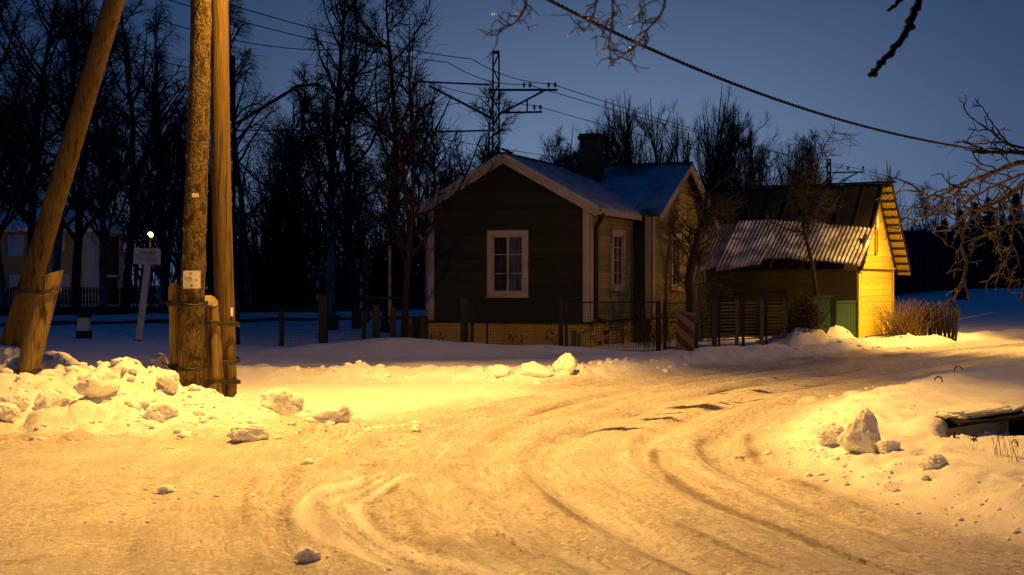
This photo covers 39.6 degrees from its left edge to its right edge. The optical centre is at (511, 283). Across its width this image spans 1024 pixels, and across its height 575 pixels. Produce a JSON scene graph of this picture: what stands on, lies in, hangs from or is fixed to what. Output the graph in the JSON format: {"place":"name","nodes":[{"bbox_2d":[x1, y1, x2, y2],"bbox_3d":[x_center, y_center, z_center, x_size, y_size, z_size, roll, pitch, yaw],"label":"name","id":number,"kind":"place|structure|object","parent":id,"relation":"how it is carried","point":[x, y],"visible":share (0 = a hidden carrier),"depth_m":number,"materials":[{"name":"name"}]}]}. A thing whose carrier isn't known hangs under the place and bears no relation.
{"place":"outdoors","nodes":[
{"label":"outdoors","id":0,"kind":"place"},
{"bbox_2d":[0,285,1023,574],"bbox_3d":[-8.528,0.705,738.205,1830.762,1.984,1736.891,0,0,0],"label":"snowy ground","id":1,"kind":"structure","parent":0,"point":[650,467],"depth_m":12.55,"materials":[{"name":"snow"}]},
{"bbox_2d":[0,402,20,420],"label":"snow block","id":2,"kind":"object","parent":1,"relation":"on","point":[9,411],"depth_m":14.92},
{"bbox_2d":[0,389,29,410],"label":"snow block","id":3,"kind":"object","parent":1,"relation":"on","point":[19,399],"depth_m":15.42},
{"bbox_2d":[0,63,52,213],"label":"bare tree","id":4,"kind":"object","parent":1,"relation":"on","point":[18,194],"visible":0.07,"depth_m":109.08,"materials":[{"name":"brown plant"}]},
{"bbox_2d":[0,0,57,307],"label":"bare tree","id":5,"kind":"object","parent":1,"relation":"on","point":[4,301],"visible":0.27,"depth_m":55.71,"materials":[{"name":"brown plant"}]},
{"bbox_2d":[12,270,62,374],"bbox_3d":[-5.987,0.691,17.478,0.606,1.721,1.576,0,0,-36],"label":"foot post","id":6,"kind":"object","parent":1,"relation":"on","point":[46,292],"visible":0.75,"depth_m":17.04,"materials":[{"name":"brown wood"}]},
{"bbox_2d":[34,388,60,409],"bbox_3d":[-5.080,1.301,15.562,0.296,0.310,0.342,0,0,-23],"label":"snow block","id":7,"kind":"object","parent":1,"relation":"on","point":[48,398],"depth_m":15.49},
{"bbox_2d":[0,0,124,347],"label":"brace pole","id":8,"kind":"object","parent":1,"relation":"on","point":[59,185],"visible":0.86,"depth_m":17.55,"materials":[{"name":"brown wood"}]},
{"bbox_2d":[0,208,126,304],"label":"render house","id":9,"kind":"structure","parent":1,"relation":"on","point":[13,259],"depth_m":98.00,"materials":[{"name":"paint"}]},
{"bbox_2d":[8,235,23,255],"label":"window","id":10,"kind":"structure","parent":9,"relation":"in","point":[17,250],"depth_m":97.90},
{"bbox_2d":[0,0,131,251],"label":"bare tree","id":11,"kind":"object","parent":1,"relation":"on","point":[9,199],"visible":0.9,"depth_m":48.43,"materials":[{"name":"brown plant"}]},
{"bbox_2d":[0,0,145,255],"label":"bare tree","id":12,"kind":"object","parent":1,"relation":"on","point":[31,132],"visible":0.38,"depth_m":51.63,"materials":[{"name":"brown plant"}]},
{"bbox_2d":[1,0,145,306],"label":"bare tree","id":13,"kind":"object","parent":1,"relation":"on","point":[56,261],"visible":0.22,"depth_m":60.03,"materials":[{"name":"brown plant"}]},
{"bbox_2d":[7,287,159,306],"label":"picket fence","id":14,"kind":"object","parent":1,"relation":"on","point":[109,301],"visible":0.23,"depth_m":82.64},
{"bbox_2d":[76,312,91,337],"bbox_3d":[-11.434,1.106,38.000,0.360,0.690,0.250,0,0,0],"label":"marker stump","id":15,"kind":"object","parent":1,"relation":"on","point":[83,325],"visible":1,"depth_m":37.90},
{"bbox_2d":[0,0,178,309],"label":"bare tree","id":16,"kind":"object","parent":1,"relation":"on","point":[77,238],"visible":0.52,"depth_m":49.93,"materials":[{"name":"brown plant"}]},
{"bbox_2d":[34,0,151,305],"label":"bare tree","id":17,"kind":"object","parent":1,"relation":"on","point":[102,233],"visible":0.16,"depth_m":64.30,"materials":[{"name":"brown plant"}]},
{"bbox_2d":[75,367,120,397],"bbox_3d":[-4.554,1.087,15.722,0.346,0.340,0.508,0,0,34],"label":"snow block","id":18,"kind":"object","parent":1,"relation":"on","point":[102,381],"depth_m":15.58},
{"bbox_2d":[84,111,145,238],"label":"bare tree","id":19,"kind":"object","parent":1,"relation":"on","point":[127,157],"visible":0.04,"depth_m":117.39,"materials":[{"name":"brown plant"}]},
{"bbox_2d":[76,104,158,239],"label":"bare tree","id":20,"kind":"object","parent":1,"relation":"on","point":[108,215],"visible":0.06,"depth_m":111.44,"materials":[{"name":"brown plant"}]},
{"bbox_2d":[111,124,179,286],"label":"bare tree","id":21,"kind":"object","parent":1,"relation":"on","point":[139,276],"visible":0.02,"depth_m":116.25,"materials":[{"name":"brown plant"}]},
{"bbox_2d":[133,248,160,340],"bbox_3d":[-9.373,0.424,36.582,0.721,2.694,0.177,0,0,0],"label":"warning sign","id":22,"kind":"object","parent":1,"relation":"on","point":[147,257],"visible":0.99,"depth_m":36.55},
{"bbox_2d":[94,67,210,300],"bbox_3d":[-16.019,-4.094,63.056,6.957,11.276,6.015,0,0,20],"label":"bare tree","id":23,"kind":"object","parent":1,"relation":"on","point":[163,272],"visible":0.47,"depth_m":62.66,"materials":[{"name":"brown plant"}]},
{"bbox_2d":[97,0,211,305],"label":"bare tree","id":24,"kind":"object","parent":1,"relation":"on","point":[162,292],"visible":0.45,"depth_m":65.22,"materials":[{"name":"brown plant"}]},
{"bbox_2d":[42,0,272,305],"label":"bare tree","id":25,"kind":"object","parent":1,"relation":"on","point":[136,212],"visible":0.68,"depth_m":55.78,"materials":[{"name":"brown plant"}]},
{"bbox_2d":[148,353,169,369],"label":"snow block","id":26,"kind":"object","parent":1,"relation":"on","point":[157,360],"depth_m":16.80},
{"bbox_2d":[142,402,177,422],"bbox_3d":[-3.752,1.393,15.214,0.376,0.258,0.284,0,0,0],"label":"snow block","id":27,"kind":"object","parent":1,"relation":"on","point":[162,412],"depth_m":15.13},
{"bbox_2d":[156,370,178,393],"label":"snow block","id":28,"kind":"object","parent":1,"relation":"on","point":[168,381],"depth_m":15.91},
{"bbox_2d":[117,115,238,267],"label":"bare tree","id":29,"kind":"object","parent":1,"relation":"on","point":[173,254],"visible":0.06,"depth_m":74.97,"materials":[{"name":"brown plant"}]},
{"bbox_2d":[159,282,207,371],"bbox_3d":[-3.803,0.781,16.595,0.627,1.603,0.357,0,0,43],"label":"foot post","id":30,"kind":"object","parent":1,"relation":"on","point":[173,303],"visible":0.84,"depth_m":16.56,"materials":[{"name":"brown wood"}]},
{"bbox_2d":[177,0,211,386],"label":"utility pole","id":31,"kind":"object","parent":1,"relation":"on","point":[191,349],"visible":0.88,"depth_m":16.39,"materials":[{"name":"brown wood"}]},
{"bbox_2d":[183,271,200,287],"bbox_3d":[-3.680,-0.050,16.340,0.200,0.204,0.016,0,0,0],"label":"paper notice","id":32,"kind":"object","parent":31,"relation":"attached to","point":[191,279],"visible":1,"depth_m":16.34,"materials":[{"name":"paper"}]},
{"bbox_2d":[546,0,1019,154],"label":"service cable","id":33,"kind":"object","parent":31,"relation":"attached to","point":[567,9],"visible":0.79,"depth_m":25.70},
{"bbox_2d":[0,303,424,326],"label":"railway track","id":34,"kind":"structure","parent":1,"relation":"on","point":[101,310],"depth_m":52.82,"materials":[{"name":"metal"}]},
{"bbox_2d":[204,295,240,396],"bbox_3d":[-3.501,0.853,16.817,0.355,1.440,0.665,0,0,33],"label":"foot post","id":35,"kind":"object","parent":1,"relation":"on","point":[215,380],"visible":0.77,"depth_m":16.67,"materials":[{"name":"brown wood"}]},
{"bbox_2d":[210,0,236,396],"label":"utility pole","id":36,"kind":"object","parent":1,"relation":"on","point":[221,199],"visible":0.84,"depth_m":16.82,"materials":[{"name":"brown wood"}]},
{"bbox_2d":[169,0,312,304],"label":"bare tree","id":37,"kind":"object","parent":1,"relation":"on","point":[245,252],"visible":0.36,"depth_m":65.63,"materials":[{"name":"brown plant"}]},
{"bbox_2d":[226,424,268,441],"bbox_3d":[-2.671,1.512,14.392,0.438,0.201,0.273,0,0,-15],"label":"snow block","id":38,"kind":"object","parent":1,"relation":"on","point":[250,433],"depth_m":14.29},
{"bbox_2d":[1,134,534,295],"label":"woods","id":39,"kind":"object","parent":1,"relation":"on","point":[409,184],"visible":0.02,"depth_m":94.38,"materials":[{"name":"brown plant"}]},
{"bbox_2d":[123,185,426,304],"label":"undergrowth","id":40,"kind":"object","parent":1,"relation":"on","point":[261,293],"visible":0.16,"depth_m":69.93,"materials":[{"name":"brown plant"}]},
{"bbox_2d":[229,55,332,301],"bbox_3d":[-9.334,-4.040,58.000,4.687,10.523,0.390,0,0,0],"label":"railway mast","id":41,"kind":"object","parent":1,"relation":"on","point":[234,124],"visible":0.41,"depth_m":57.94,"materials":[{"name":"metal"}]},
{"bbox_2d":[260,388,303,416],"bbox_3d":[-2.665,1.395,16.506,0.518,0.388,0.323,9,-3,-20],"label":"snow block","id":42,"kind":"object","parent":1,"relation":"on","point":[285,401],"depth_m":16.38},
{"bbox_2d":[237,139,326,284],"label":"bare tree","id":43,"kind":"object","parent":1,"relation":"on","point":[256,256],"visible":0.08,"depth_m":73.67,"materials":[{"name":"brown plant"}]},
{"bbox_2d":[239,148,341,303],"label":"bare tree","id":44,"kind":"object","parent":1,"relation":"on","point":[311,288],"visible":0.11,"depth_m":69.80,"materials":[{"name":"brown plant"}]},
{"bbox_2d":[236,82,367,304],"bbox_3d":[-9.370,-3.925,63.974,6.610,10.781,6.840,0,0,-14],"label":"bare tree","id":45,"kind":"object","parent":1,"relation":"on","point":[299,276],"visible":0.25,"depth_m":63.34,"materials":[{"name":"brown plant"}]},
{"bbox_2d":[236,59,375,304],"bbox_3d":[-8.703,-4.115,59.692,6.435,10.429,5.563,0,0,-10],"label":"bare tree","id":46,"kind":"object","parent":1,"relation":"on","point":[281,269],"visible":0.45,"depth_m":59.49,"materials":[{"name":"brown plant"}]},
{"bbox_2d":[293,546,320,564],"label":"snow block","id":47,"kind":"object","parent":1,"relation":"on","point":[306,555],"depth_m":8.31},
{"bbox_2d":[306,261,326,311],"bbox_3d":[-7.654,0.199,55.946,0.881,2.185,0.197,0,0,0],"label":"crossing sign","id":48,"kind":"object","parent":1,"relation":"on","point":[316,272],"visible":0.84,"depth_m":55.94,"materials":[{"name":"metal"}]},
{"bbox_2d":[291,404,352,423],"bbox_3d":[-2.080,1.451,15.456,0.676,0.261,0.418,-8,-1,10],"label":"snow block","id":49,"kind":"object","parent":1,"relation":"on","point":[337,413],"depth_m":15.35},
{"bbox_2d":[208,0,443,328],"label":"bare tree","id":50,"kind":"object","parent":1,"relation":"on","point":[347,241],"visible":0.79,"depth_m":46.77,"materials":[{"name":"brown plant"}]},
{"bbox_2d":[266,0,422,314],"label":"bare tree","id":51,"kind":"object","parent":1,"relation":"on","point":[330,274],"visible":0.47,"depth_m":49.14,"materials":[{"name":"brown plant"}]},
{"bbox_2d":[317,127,382,303],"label":"bare tree","id":52,"kind":"object","parent":1,"relation":"on","point":[355,238],"visible":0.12,"depth_m":76.04,"materials":[{"name":"brown plant"}]},
{"bbox_2d":[319,142,403,303],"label":"bare tree","id":53,"kind":"object","parent":1,"relation":"on","point":[361,237],"visible":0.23,"depth_m":67.01,"materials":[{"name":"brown plant"}]},
{"bbox_2d":[355,256,372,313],"bbox_3d":[-5.725,0.277,53.946,0.881,2.789,0.197,0,0,0],"label":"crossing sign","id":54,"kind":"object","parent":1,"relation":"on","point":[361,266],"visible":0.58,"depth_m":53.95,"materials":[{"name":"metal"}]},
{"bbox_2d":[357,135,411,287],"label":"bare tree","id":55,"kind":"object","parent":1,"relation":"on","point":[384,214],"visible":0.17,"depth_m":73.96,"materials":[{"name":"brown plant"}]},
{"bbox_2d":[310,0,490,332],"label":"bare tree","id":56,"kind":"object","parent":1,"relation":"on","point":[361,121],"visible":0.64,"depth_m":42.57,"materials":[{"name":"brown plant"}]},
{"bbox_2d":[353,88,464,281],"bbox_3d":[-3.581,-3.167,57.190,5.713,9.318,5.912,0,0,-4],"label":"bare tree","id":57,"kind":"object","parent":1,"relation":"on","point":[413,262],"visible":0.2,"depth_m":56.72,"materials":[{"name":"brown plant"}]},
{"bbox_2d":[342,6,504,337],"bbox_3d":[-1.841,-2.271,31.760,3.974,7.556,4.072,0,0,30],"label":"bare tree","id":58,"kind":"object","parent":1,"relation":"on","point":[410,234],"visible":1,"depth_m":31.27,"materials":[{"name":"brown plant"}]},
{"bbox_2d":[235,295,660,350],"bbox_3d":[-1.986,0.983,32.068,10.413,1.467,2.773,0,0,12],"label":"wire fence","id":59,"kind":"object","parent":1,"relation":"on","point":[463,325],"visible":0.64,"depth_m":31.37,"materials":[{"name":"metal"}]},
{"bbox_2d":[417,80,524,219],"bbox_3d":[-1.127,-3.900,62.189,6.182,10.020,5.345,0,0,-30],"label":"bare tree","id":60,"kind":"object","parent":1,"relation":"on","point":[503,124],"visible":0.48,"depth_m":61.83,"materials":[{"name":"brown plant"}]},
{"bbox_2d":[416,50,557,157],"bbox_3d":[-1.064,-4.072,60.000,5.974,11.500,0.370,0,0,0],"label":"railway mast","id":61,"kind":"object","parent":1,"relation":"on","point":[493,90],"visible":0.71,"depth_m":59.95,"materials":[{"name":"metal"}]},
{"bbox_2d":[152,17,850,180],"bbox_3d":[7.574,-8.240,74.092,4.554,2.009,70.860,0,0,33],"label":"overhead wire","id":62,"kind":"object","parent":61,"relation":"attached to","point":[453,89],"visible":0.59,"depth_m":58.75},
{"bbox_2d":[169,0,1010,206],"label":"overhead wire","id":63,"kind":"object","parent":61,"relation":"attached to","point":[518,84],"visible":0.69,"depth_m":60.00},
{"bbox_2d":[229,4,1007,204],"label":"overhead wire","id":64,"kind":"object","parent":61,"relation":"attached to","point":[522,80],"visible":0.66,"depth_m":59.99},
{"bbox_2d":[488,364,512,376],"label":"snow block","id":65,"kind":"object","parent":1,"relation":"on","point":[499,370],"depth_m":23.48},
{"bbox_2d":[0,331,1023,574],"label":"snow crumbs","id":66,"kind":"object","parent":1,"relation":"on","point":[184,433],"visible":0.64,"depth_m":15.64,"materials":[{"name":"snow"}]},
{"bbox_2d":[520,361,552,377],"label":"snow block","id":67,"kind":"object","parent":1,"relation":"on","point":[533,369],"depth_m":23.50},
{"bbox_2d":[362,133,718,347],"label":"wooden house","id":68,"kind":"structure","parent":1,"relation":"on","point":[588,228],"depth_m":34.08,"materials":[{"name":"brown wood"}]},
{"bbox_2d":[485,230,529,297],"bbox_3d":[-0.105,-0.471,33.676,1.090,1.597,0.135,0,0,22],"label":"window","id":69,"kind":"structure","parent":68,"relation":"in","point":[507,250],"depth_m":33.70,"materials":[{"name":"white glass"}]},
{"bbox_2d":[610,229,627,290],"bbox_3d":[2.614,-0.577,34.861,0.135,1.487,1.070,0,0,22],"label":"window","id":70,"kind":"structure","parent":68,"relation":"in","point":[617,250],"depth_m":34.86,"materials":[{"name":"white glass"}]},
{"bbox_2d":[669,234,683,290],"bbox_3d":[4.393,-0.577,37.996,0.135,1.507,1.050,0,0,22],"label":"window","id":71,"kind":"structure","parent":68,"relation":"in","point":[673,249],"depth_m":37.98,"materials":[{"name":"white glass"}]},
{"bbox_2d":[538,126,578,165],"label":"bare tree","id":72,"kind":"object","parent":1,"relation":"on","point":[557,141],"visible":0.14,"depth_m":74.08,"materials":[{"name":"brown plant"}]},
{"bbox_2d":[552,353,577,374],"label":"snow block","id":73,"kind":"object","parent":1,"relation":"on","point":[567,363],"depth_m":23.78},
{"bbox_2d":[565,107,642,163],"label":"bare tree","id":74,"kind":"object","parent":1,"relation":"on","point":[608,148],"visible":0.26,"depth_m":78.95,"materials":[{"name":"brown plant"}]},
{"bbox_2d":[584,92,668,163],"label":"bare tree","id":75,"kind":"object","parent":1,"relation":"on","point":[628,134],"visible":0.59,"depth_m":80.35,"materials":[{"name":"brown plant"}]},
{"bbox_2d":[577,103,680,163],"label":"bare tree","id":76,"kind":"object","parent":1,"relation":"on","point":[636,140],"visible":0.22,"depth_m":83.11,"materials":[{"name":"brown plant"}]},
{"bbox_2d":[591,94,685,162],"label":"bare tree","id":77,"kind":"object","parent":1,"relation":"on","point":[633,132],"visible":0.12,"depth_m":94.83,"materials":[{"name":"brown plant"}]},
{"bbox_2d":[626,98,692,162],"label":"bare tree","id":78,"kind":"object","parent":1,"relation":"on","point":[650,129],"visible":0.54,"depth_m":81.46,"materials":[{"name":"brown plant"}]},
{"bbox_2d":[663,301,689,349],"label":"garden gate","id":79,"kind":"structure","parent":1,"relation":"on","point":[665,322],"depth_m":32.58,"materials":[{"name":"metal"}]},
{"bbox_2d":[609,285,758,349],"bbox_3d":[3.638,0.798,34.472,3.871,1.611,5.962,0,0,0],"label":"rose bush","id":80,"kind":"object","parent":1,"relation":"on","point":[639,341],"visible":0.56,"depth_m":33.97,"materials":[{"name":"brown plant"}]},
{"bbox_2d":[633,100,734,178],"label":"bare tree","id":81,"kind":"object","parent":1,"relation":"on","point":[676,149],"visible":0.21,"depth_m":92.90,"materials":[{"name":"brown plant"}]},
{"bbox_2d":[676,312,694,350],"bbox_3d":[3.948,1.128,32.348,0.440,0.996,0.082,0,0,12],"label":"chevron board","id":82,"kind":"object","parent":1,"relation":"on","point":[685,330],"visible":0.86,"depth_m":32.34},
{"bbox_2d":[661,146,761,339],"bbox_3d":[5.065,-0.942,37.718,3.352,5.713,2.784,0,0,-18],"label":"yard tree","id":83,"kind":"object","parent":1,"relation":"on","point":[695,251],"visible":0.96,"depth_m":37.38,"materials":[{"name":"brown plant"}]},
{"bbox_2d":[659,86,781,185],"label":"bare tree","id":84,"kind":"object","parent":1,"relation":"on","point":[724,108],"visible":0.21,"depth_m":95.94,"materials":[{"name":"brown plant"}]},
{"bbox_2d":[674,88,774,189],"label":"bare tree","id":85,"kind":"object","parent":1,"relation":"on","point":[717,148],"visible":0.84,"depth_m":77.22,"materials":[{"name":"brown plant"}]},
{"bbox_2d":[679,105,769,187],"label":"bare tree","id":86,"kind":"object","parent":1,"relation":"on","point":[740,130],"visible":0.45,"depth_m":79.92,"materials":[{"name":"brown plant"}]},
{"bbox_2d":[665,255,788,342],"bbox_3d":[4.751,0.354,37.801,2.752,2.497,8.750,0,0,-6],"label":"rose bush","id":87,"kind":"object","parent":1,"relation":"on","point":[699,301],"visible":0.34,"depth_m":37.47,"materials":[{"name":"brown plant"}]},
{"bbox_2d":[692,299,786,348],"bbox_3d":[5.465,1.038,33.972,3.280,1.315,0.205,0,0,-39],"label":"slatted fence","id":88,"kind":"object","parent":1,"relation":"on","point":[714,323],"visible":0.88,"depth_m":33.91,"materials":[{"name":"wood"}]},
{"bbox_2d":[478,0,1023,318],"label":"roadside tree","id":89,"kind":"object","parent":1,"relation":"on","point":[909,26],"visible":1,"depth_m":10.00,"materials":[{"name":"brown plant"}]},
{"bbox_2d":[741,143,781,187],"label":"bare tree","id":90,"kind":"object","parent":1,"relation":"on","point":[766,169],"visible":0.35,"depth_m":82.53,"materials":[{"name":"brown plant"}]},
{"bbox_2d":[729,122,800,185],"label":"bare tree","id":91,"kind":"object","parent":1,"relation":"on","point":[750,146],"visible":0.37,"depth_m":82.03,"materials":[{"name":"brown plant"}]},
{"bbox_2d":[764,134,802,184],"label":"bare tree","id":92,"kind":"object","parent":1,"relation":"on","point":[779,163],"visible":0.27,"depth_m":94.71,"materials":[{"name":"brown plant"}]},
{"bbox_2d":[697,181,911,337],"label":"gabled shed","id":93,"kind":"structure","parent":1,"relation":"on","point":[862,259],"depth_m":40.32,"materials":[{"name":"yellow wood"}]},
{"bbox_2d":[778,281,831,332],"bbox_3d":[7.330,0.943,35.364,1.450,2.035,1.232,0,0,0],"label":"withered hedge","id":94,"kind":"object","parent":1,"relation":"on","point":[806,317],"visible":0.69,"depth_m":35.26,"materials":[{"name":"brown plant"}]},
{"bbox_2d":[783,137,828,186],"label":"bare tree","id":95,"kind":"object","parent":1,"relation":"on","point":[800,162],"visible":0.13,"depth_m":80.46,"materials":[{"name":"brown plant"}]},
{"bbox_2d":[754,124,861,295],"bbox_3d":[7.319,-1.155,36.384,2.866,5.783,2.398,0,0,-10],"label":"yard tree","id":96,"kind":"object","parent":1,"relation":"on","point":[805,220],"visible":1,"depth_m":36.15,"materials":[{"name":"brown plant"}]},
{"bbox_2d":[790,128,847,182],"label":"bare tree","id":97,"kind":"object","parent":1,"relation":"on","point":[814,152],"visible":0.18,"depth_m":85.51,"materials":[{"name":"brown plant"}]},
{"bbox_2d":[816,422,843,445],"bbox_3d":[2.975,1.411,13.187,0.320,0.262,0.264,0,0,-40],"label":"snow block","id":98,"kind":"object","parent":1,"relation":"on","point":[828,433],"depth_m":13.10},
{"bbox_2d":[809,295,857,337],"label":"green gate","id":99,"kind":"structure","parent":1,"relation":"on","point":[844,314],"depth_m":36.55,"materials":[{"name":"paint"}]},
{"bbox_2d":[837,407,881,453],"bbox_3d":[3.051,1.285,12.314,0.433,0.451,0.280,13,4,20],"label":"snow block","id":100,"kind":"object","parent":1,"relation":"on","point":[860,433],"depth_m":12.23,"materials":[{"name":"snow"}]},
{"bbox_2d":[875,439,900,453],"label":"snow block","id":101,"kind":"object","parent":1,"relation":"on","point":[884,446],"depth_m":12.04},
{"bbox_2d":[903,180,959,246],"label":"bare tree","id":102,"kind":"object","parent":1,"relation":"on","point":[919,209],"visible":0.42,"depth_m":89.09,"materials":[{"name":"brown plant"}]},
{"bbox_2d":[870,297,993,337],"bbox_3d":[11.725,0.995,40.091,3.801,1.315,3.387,0,0,0],"label":"dry shrub","id":103,"kind":"object","parent":1,"relation":"on","point":[901,325],"visible":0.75,"depth_m":39.94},
{"bbox_2d":[917,453,949,469],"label":"snow block","id":104,"kind":"object","parent":1,"relation":"on","point":[931,461],"depth_m":11.15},
{"bbox_2d":[908,301,959,340],"bbox_3d":[11.808,1.065,39.819,0.206,1.202,1.684,0,0,-38],"label":"stick fence","id":105,"kind":"object","parent":1,"relation":"on","point":[950,327],"visible":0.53,"depth_m":39.58,"materials":[{"name":"brown wood"}]},
{"bbox_2d":[923,192,954,231],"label":"bare tree","id":106,"kind":"object","parent":1,"relation":"on","point":[935,223],"visible":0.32,"depth_m":92.95,"materials":[{"name":"brown plant"}]},
{"bbox_2d":[894,227,1023,294],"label":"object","id":107,"kind":"structure","parent":1,"relation":"on","point":[931,266],"depth_m":88.63,"materials":[{"name":"plant"}]},
{"bbox_2d":[935,410,1023,435],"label":"culvert head","id":108,"kind":"object","parent":1,"relation":"on","point":[1015,420],"visible":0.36,"depth_m":13.21},
{"bbox_2d":[932,403,1023,418],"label":"snow drift","id":109,"kind":"object","parent":108,"relation":"on","point":[966,411],"visible":0.96,"depth_m":13.27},
{"bbox_2d":[977,197,1000,233],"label":"spruce tree","id":110,"kind":"object","parent":1,"relation":"on","point":[988,218],"visible":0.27,"depth_m":107.82,"materials":[{"name":"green plant"}]},
{"bbox_2d":[1002,193,1023,234],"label":"spruce tree","id":111,"kind":"object","parent":1,"relation":"on","point":[1015,199],"visible":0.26,"depth_m":109.82,"materials":[{"name":"green plant"}]},
{"bbox_2d":[0,0,1023,284],"label":"sky","id":112,"kind":"structure","parent":0,"point":[818,55],"materials":[{"name":"blue"}]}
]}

